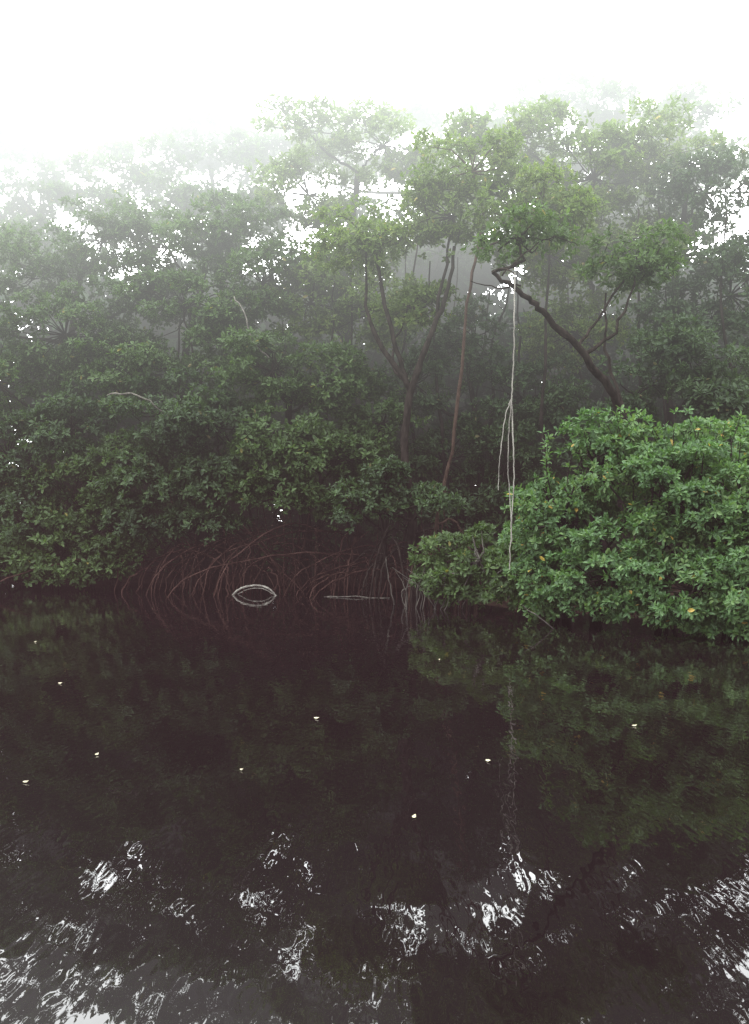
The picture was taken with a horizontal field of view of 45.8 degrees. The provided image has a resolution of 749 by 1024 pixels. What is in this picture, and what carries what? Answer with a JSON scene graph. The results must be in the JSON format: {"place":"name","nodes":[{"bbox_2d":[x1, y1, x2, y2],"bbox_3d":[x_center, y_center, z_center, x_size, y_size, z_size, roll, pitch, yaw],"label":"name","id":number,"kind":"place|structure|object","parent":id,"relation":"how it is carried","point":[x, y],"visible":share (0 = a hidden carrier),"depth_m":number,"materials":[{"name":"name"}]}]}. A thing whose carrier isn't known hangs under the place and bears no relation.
{"place":"outdoors","nodes":[
{"label":"outdoors","id":0,"kind":"place"},
{"bbox_2d":[0,562,698,611],"bbox_3d":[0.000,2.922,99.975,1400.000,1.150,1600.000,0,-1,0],"label":"ground","id":1,"kind":"structure","parent":0,"point":[148,577],"depth_m":21.48,"materials":[{"name":"brown soil"}]},
{"bbox_2d":[0,376,126,585],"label":"mangrove tree","id":2,"kind":"object","parent":1,"relation":"on","point":[42,427],"visible":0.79,"depth_m":19.64,"materials":[{"name":"green plant"}]},
{"bbox_2d":[0,118,167,501],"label":"mangrove tree","id":3,"kind":"object","parent":1,"relation":"on","point":[26,144],"visible":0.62,"depth_m":24.27,"materials":[{"name":"green plant"}]},
{"bbox_2d":[0,426,174,589],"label":"mangrove tree","id":4,"kind":"object","parent":1,"relation":"on","point":[103,550],"visible":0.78,"depth_m":19.07,"materials":[{"name":"green plant"}]},
{"bbox_2d":[0,187,196,583],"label":"mangrove tree","id":5,"kind":"object","parent":1,"relation":"on","point":[112,332],"visible":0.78,"depth_m":20.76,"materials":[{"name":"green plant"}]},
{"bbox_2d":[86,364,273,591],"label":"mangrove tree","id":6,"kind":"object","parent":1,"relation":"on","point":[198,478],"visible":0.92,"depth_m":18.59,"materials":[{"name":"green plant"}]},
{"bbox_2d":[65,186,326,585],"bbox_3d":[-3.922,-2.724,20.665,5.706,9.886,3.871,0,-1,0],"label":"mangrove tree","id":7,"kind":"object","parent":1,"relation":"on","point":[214,320],"visible":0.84,"depth_m":19.98,"materials":[{"name":"green plant"}]},
{"bbox_2d":[123,75,300,540],"bbox_3d":[-4.281,-4.898,24.428,5.018,13.735,3.806,0,-1,0],"label":"mangrove tree","id":8,"kind":"object","parent":1,"relation":"on","point":[183,151],"visible":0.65,"depth_m":23.94,"materials":[{"name":"green plant"}]},
{"bbox_2d":[0,480,484,598],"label":"prop roots","id":9,"kind":"object","parent":1,"relation":"on","point":[348,563],"visible":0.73,"depth_m":18.77,"materials":[{"name":"brown plant"}]},
{"bbox_2d":[206,324,430,591],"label":"mangrove tree","id":10,"kind":"object","parent":1,"relation":"on","point":[318,448],"visible":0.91,"depth_m":18.34,"materials":[{"name":"green plant"}]},
{"bbox_2d":[243,91,488,573],"bbox_3d":[-0.096,-4.055,21.044,6.057,11.970,3.609,0,-1,0],"label":"mangrove tree","id":11,"kind":"object","parent":1,"relation":"on","point":[344,140],"visible":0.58,"depth_m":20.85,"materials":[{"name":"green plant"}]},
{"bbox_2d":[0,304,748,577],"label":"undergrowth","id":12,"kind":"object","parent":1,"relation":"on","point":[506,338],"visible":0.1,"depth_m":22.60,"materials":[{"name":"green plant"}]},
{"bbox_2d":[0,202,748,565],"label":"distant forest","id":13,"kind":"object","parent":1,"relation":"on","point":[484,276],"visible":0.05,"depth_m":26.94,"materials":[{"name":"green plant"}]},
{"bbox_2d":[242,67,519,512],"bbox_3d":[0.435,-5.209,24.719,8.181,14.359,3.461,0,-1,0],"label":"mangrove tree","id":14,"kind":"object","parent":1,"relation":"on","point":[424,87],"visible":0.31,"depth_m":24.39,"materials":[{"name":"green plant"}]},
{"bbox_2d":[315,453,466,600],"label":"mangrove tree","id":15,"kind":"object","parent":1,"relation":"on","point":[436,497],"visible":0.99,"depth_m":17.04,"materials":[{"name":"green plant"}]},
{"bbox_2d":[300,167,529,599],"bbox_3d":[0.795,-2.368,18.171,4.759,9.122,2.880,0,-1,0],"label":"mangrove tree","id":16,"kind":"object","parent":1,"relation":"on","point":[374,244],"visible":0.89,"depth_m":17.84,"materials":[{"name":"green plant"}]},
{"bbox_2d":[177,207,744,587],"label":"mangrove saplings","id":17,"kind":"object","parent":1,"relation":"on","point":[404,346],"visible":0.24,"depth_m":19.88,"materials":[{"name":"plant"}]},
{"bbox_2d":[329,292,615,579],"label":"mangrove tree","id":18,"kind":"object","parent":1,"relation":"on","point":[558,399],"visible":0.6,"depth_m":19.34,"materials":[{"name":"green plant"}]},
{"bbox_2d":[400,123,609,603],"bbox_3d":[2.486,-2.636,17.047,3.975,9.635,2.563,0,-1,14],"label":"mangrove tree","id":19,"kind":"object","parent":1,"relation":"on","point":[581,202],"visible":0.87,"depth_m":16.91,"materials":[{"name":"green plant"}]},
{"bbox_2d":[460,198,702,595],"bbox_3d":[3.471,-1.570,14.600,4.244,6.900,2.074,0,-1,-23],"label":"leaning mangrove tree","id":20,"kind":"object","parent":1,"relation":"on","point":[647,262],"visible":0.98,"depth_m":14.47,"materials":[{"name":"green plant"}]},
{"bbox_2d":[498,272,514,569],"bbox_3d":[1.920,-1.325,12.877,0.258,4.321,0.045,0,-1,11],"label":"hanging vine","id":21,"kind":"object","parent":20,"relation":"hanging from","point":[511,408],"visible":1,"depth_m":12.86,"materials":[{"name":"grey plant"}]},
{"bbox_2d":[441,93,727,552],"bbox_3d":[4.606,-3.550,19.625,6.321,10.960,3.732,0,-1,0],"label":"mangrove tree","id":22,"kind":"object","parent":1,"relation":"on","point":[621,155],"visible":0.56,"depth_m":19.17,"materials":[{"name":"green plant"}]},
{"bbox_2d":[472,54,748,453],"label":"mangrove tree","id":23,"kind":"object","parent":1,"relation":"on","point":[612,88],"visible":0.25,"depth_m":23.41,"materials":[{"name":"green plant"}]},
{"bbox_2d":[584,142,748,579],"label":"mangrove tree","id":24,"kind":"object","parent":1,"relation":"on","point":[672,340],"visible":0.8,"depth_m":17.85,"materials":[{"name":"green plant"}]},
{"bbox_2d":[0,580,748,1023],"bbox_3d":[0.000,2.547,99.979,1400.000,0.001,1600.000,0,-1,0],"label":"water","id":25,"kind":"structure","parent":0,"point":[222,826],"depth_m":4.57,"materials":[{"name":"black liquid"}]},
{"bbox_2d":[232,584,276,595],"bbox_3d":[-2.456,1.629,18.045,1.087,0.321,0.235,0,-1,15],"label":"arched driftwood","id":26,"kind":"object","parent":25,"relation":"in","point":[253,585],"visible":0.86,"depth_m":18.00,"materials":[{"name":"grey wood"}]},
{"bbox_2d":[23,641,636,817],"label":"floating leaves","id":27,"kind":"object","parent":25,"relation":"on","point":[414,816],"visible":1,"depth_m":5.55,"materials":[{"name":"yellow plant"}]},
{"bbox_2d":[326,558,553,628],"bbox_3d":[0.995,1.335,15.099,0.990,1.055,6.320,0,-1,-30],"label":"dead branch","id":28,"kind":"object","parent":25,"relation":"in","point":[394,602],"visible":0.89,"depth_m":15.89,"materials":[{"name":"grey wood"}]},
{"bbox_2d":[392,520,537,612],"bbox_3d":[1.815,0.995,14.851,3.076,1.731,1.993,-1,-1,40],"label":"mangrove bush","id":29,"kind":"object","parent":25,"relation":"on","point":[441,579],"visible":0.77,"depth_m":14.71,"materials":[{"name":"green plant"}]},
{"bbox_2d":[495,403,748,641],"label":"mangrove bush","id":30,"kind":"object","parent":25,"relation":"on","point":[681,498],"visible":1,"depth_m":12.26,"materials":[{"name":"green plant"}]},
{"bbox_2d":[0,0,748,510],"label":"sky","id":31,"kind":"structure","parent":0,"point":[94,70],"materials":[{"name":"white"}]}
]}

